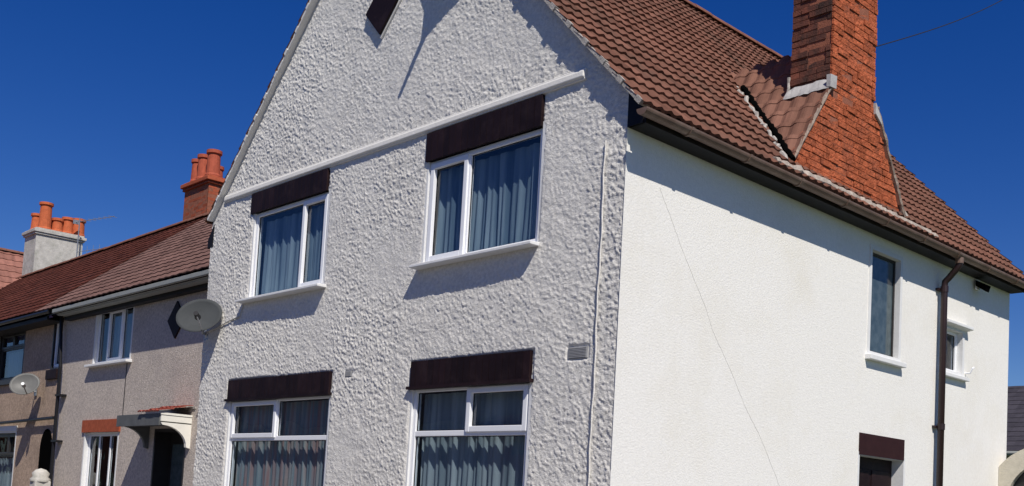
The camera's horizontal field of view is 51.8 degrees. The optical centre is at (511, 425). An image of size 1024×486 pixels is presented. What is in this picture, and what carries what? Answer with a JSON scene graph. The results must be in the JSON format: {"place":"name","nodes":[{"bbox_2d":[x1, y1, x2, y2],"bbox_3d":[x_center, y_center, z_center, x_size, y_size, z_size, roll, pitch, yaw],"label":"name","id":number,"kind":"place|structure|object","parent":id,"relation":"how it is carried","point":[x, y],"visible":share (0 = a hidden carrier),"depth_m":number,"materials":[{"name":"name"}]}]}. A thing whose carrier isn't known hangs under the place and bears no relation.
{"place":"outdoors","nodes":[
{"label":"outdoors","id":0,"kind":"place"},
{"bbox_2d":[0,247,52,457],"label":"end terrace house","id":1,"kind":"structure","parent":0,"point":[11,263],"depth_m":37.40,"materials":[{"name":"paint"}]},
{"bbox_2d":[30,468,50,485],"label":"gate pier","id":2,"kind":"structure","parent":0,"point":[40,477],"depth_m":21.25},
{"bbox_2d":[0,201,207,485],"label":"terraced house","id":3,"kind":"structure","parent":0,"point":[54,267],"depth_m":24.45,"materials":[{"name":"red tile"}]},
{"bbox_2d":[0,458,12,485],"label":"net curtain","id":4,"kind":"object","parent":3,"relation":"hanging from","point":[6,466],"visible":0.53,"depth_m":24.69,"materials":[{"name":"white fabric"}]},
{"bbox_2d":[0,433,15,456],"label":"window","id":5,"kind":"structure","parent":3,"relation":"in","point":[2,435],"depth_m":24.27,"materials":[{"name":"white glass"}]},
{"bbox_2d":[0,331,24,379],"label":"window","id":6,"kind":"structure","parent":3,"relation":"in","point":[15,336],"depth_m":24.89,"materials":[{"name":"glass"}]},
{"bbox_2d":[7,351,22,377],"bbox_3d":[-11.556,-1.419,24.727,0.066,0.650,1.557,7,-6,-43],"label":"net curtain","id":7,"kind":"object","parent":3,"relation":"hanging from","point":[15,360],"visible":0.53,"depth_m":24.93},
{"bbox_2d":[9,373,39,395],"bbox_3d":[-10.372,-0.886,22.667,0.569,0.489,0.904,2,-4,20],"label":"satellite dish","id":8,"kind":"object","parent":3,"relation":"attached to","point":[23,383],"visible":1,"depth_m":22.62,"materials":[{"name":"metal"}]},
{"bbox_2d":[54,324,58,367],"bbox_3d":[-9.655,-1.723,22.557,0.078,1.010,0.430,7,-6,-43],"label":"window","id":9,"kind":"structure","parent":3,"relation":"in","point":[56,364],"depth_m":22.64,"materials":[{"name":"white plastic"}]},
{"bbox_2d":[73,216,116,256],"bbox_3d":[-13.661,-5.555,34.298,2.000,2.550,0.273,1,-5,32],"label":"television aerial","id":10,"kind":"object","parent":3,"relation":"attached to","point":[77,222],"visible":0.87,"depth_m":34.60,"materials":[{"name":"metal"}]},
{"bbox_2d":[33,149,231,485],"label":"terraced house","id":11,"kind":"structure","parent":0,"point":[131,420],"depth_m":19.74,"materials":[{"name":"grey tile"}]},
{"bbox_2d":[85,432,117,485],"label":"window","id":12,"kind":"structure","parent":11,"relation":"in","point":[107,434],"depth_m":20.53,"materials":[{"name":"white plastic"}]},
{"bbox_2d":[96,307,133,362],"bbox_3d":[-7.637,-1.750,20.384,0.078,1.070,1.700,7,-6,-43],"label":"window","id":13,"kind":"structure","parent":11,"relation":"in","point":[124,312],"depth_m":20.54,"materials":[{"name":"white plastic"}]},
{"bbox_2d":[105,310,132,360],"bbox_3d":[-7.543,-1.733,20.471,0.066,1.000,1.583,7,-6,-43],"label":"net curtain","id":14,"kind":"object","parent":11,"relation":"hanging from","point":[116,330],"visible":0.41,"depth_m":20.61,"materials":[{"name":"white fabric"}]},
{"bbox_2d":[168,433,183,485],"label":"front door","id":15,"kind":"structure","parent":11,"relation":"in","point":[177,444],"depth_m":18.55,"materials":[{"name":"wood"}]},
{"bbox_2d":[0,0,1023,385],"label":"sky","id":16,"kind":"structure","parent":0,"point":[106,106],"materials":[{"name":"blue"}]},
{"bbox_2d":[1006,386,1023,458],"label":"slate roofed house","id":17,"kind":"structure","parent":0,"point":[1015,421],"depth_m":27.64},
{"label":"ground","id":18,"kind":"structure","parent":0,"visible":0},
{"bbox_2d":[193,0,1023,485],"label":"end terrace house","id":19,"kind":"structure","parent":18,"relation":"on","point":[741,258],"depth_m":11.88,"materials":[{"name":"white paint"}]},
{"bbox_2d":[176,299,221,339],"bbox_3d":[-4.414,-1.545,14.948,0.564,0.547,0.787,7,-6,-43],"label":"satellite dish","id":20,"kind":"object","parent":19,"relation":"attached to","point":[199,315],"visible":1,"depth_m":14.97,"materials":[{"name":"grey metal"}]},
{"bbox_2d":[204,305,243,332],"bbox_3d":[-4.096,-1.509,14.979,0.021,0.312,1.079,7,-6,-43],"label":"aerial cable","id":21,"kind":"object","parent":19,"relation":"attached to","point":[227,321],"visible":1,"depth_m":14.87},
{"bbox_2d":[226,396,329,485],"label":"window","id":22,"kind":"structure","parent":19,"relation":"in","point":[234,437],"depth_m":13.95,"materials":[{"name":"white plastic"}]},
{"bbox_2d":[235,400,328,485],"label":"net curtain","id":23,"kind":"object","parent":19,"relation":"hanging from","point":[280,463],"visible":0.75,"depth_m":13.80,"materials":[{"name":"white fabric"}]},
{"bbox_2d":[251,192,328,296],"bbox_3d":[-2.934,-2.344,13.965,0.078,1.220,1.830,7,-6,-43],"label":"window","id":24,"kind":"structure","parent":19,"relation":"in","point":[324,197],"depth_m":13.70,"materials":[{"name":"white plastic"}]},
{"bbox_2d":[261,205,324,294],"bbox_3d":[-2.867,-2.245,14.034,0.066,1.200,1.756,7,-6,-43],"label":"net curtain","id":25,"kind":"object","parent":19,"relation":"hanging from","point":[282,255],"visible":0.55,"depth_m":14.13,"materials":[{"name":"white fabric"}]},
{"bbox_2d":[409,383,529,485],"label":"window","id":26,"kind":"structure","parent":19,"relation":"in","point":[470,430],"depth_m":10.97,"materials":[{"name":"white plastic"}]},
{"bbox_2d":[420,391,524,485],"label":"net curtain","id":27,"kind":"object","parent":19,"relation":"hanging from","point":[472,461],"visible":0.72,"depth_m":11.10,"materials":[{"name":"white fabric"}]},
{"bbox_2d":[425,128,542,261],"bbox_3d":[-0.309,-2.382,11.177,0.078,1.180,1.810,7,-6,-43],"label":"window","id":28,"kind":"structure","parent":19,"relation":"in","point":[468,158],"depth_m":11.35,"materials":[{"name":"white plastic"}]},
{"bbox_2d":[434,142,540,254],"bbox_3d":[-0.240,-2.293,11.245,0.066,1.180,1.737,7,-6,-43],"label":"net curtain","id":29,"kind":"object","parent":19,"relation":"hanging from","point":[504,198],"visible":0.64,"depth_m":11.20,"materials":[{"name":"white fabric"}]},
{"bbox_2d":[859,457,891,485],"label":"side door","id":30,"kind":"structure","parent":19,"relation":"in","point":[872,472],"depth_m":13.03,"materials":[{"name":"brown wood"}]},
{"bbox_2d":[870,252,895,356],"bbox_3d":[4.527,-1.485,13.037,0.720,1.240,0.050,7,-6,-43],"label":"window","id":31,"kind":"structure","parent":19,"relation":"in","point":[883,268],"depth_m":13.09,"materials":[{"name":"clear glass"}]},
{"bbox_2d":[876,0,1001,46],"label":"overhead wire","id":32,"kind":"object","parent":19,"relation":"attached to","point":[934,28],"visible":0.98,"depth_m":14.81,"materials":[{"name":"rubber"}]},
{"bbox_2d":[946,330,956,371],"bbox_3d":[5.897,-1.012,14.339,0.530,0.560,0.060,7,-6,-43],"label":"window","id":33,"kind":"structure","parent":19,"relation":"in","point":[954,336],"depth_m":14.48,"materials":[{"name":"white plastic"}]},
{"bbox_2d":[975,279,990,292],"bbox_3d":[6.551,-1.950,14.699,0.180,0.187,0.177,7,-6,-43],"label":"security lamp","id":34,"kind":"object","parent":19,"relation":"attached to","point":[979,284],"visible":1,"depth_m":14.65,"materials":[{"name":"black plastic"}]},
{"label":"side path","id":35,"kind":"structure","parent":0,"visible":0},
{"bbox_2d":[998,449,1023,485],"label":"garden arch","id":36,"kind":"structure","parent":35,"relation":"on","point":[1011,470],"depth_m":15.09,"materials":[{"name":"beige paint"}]}
]}

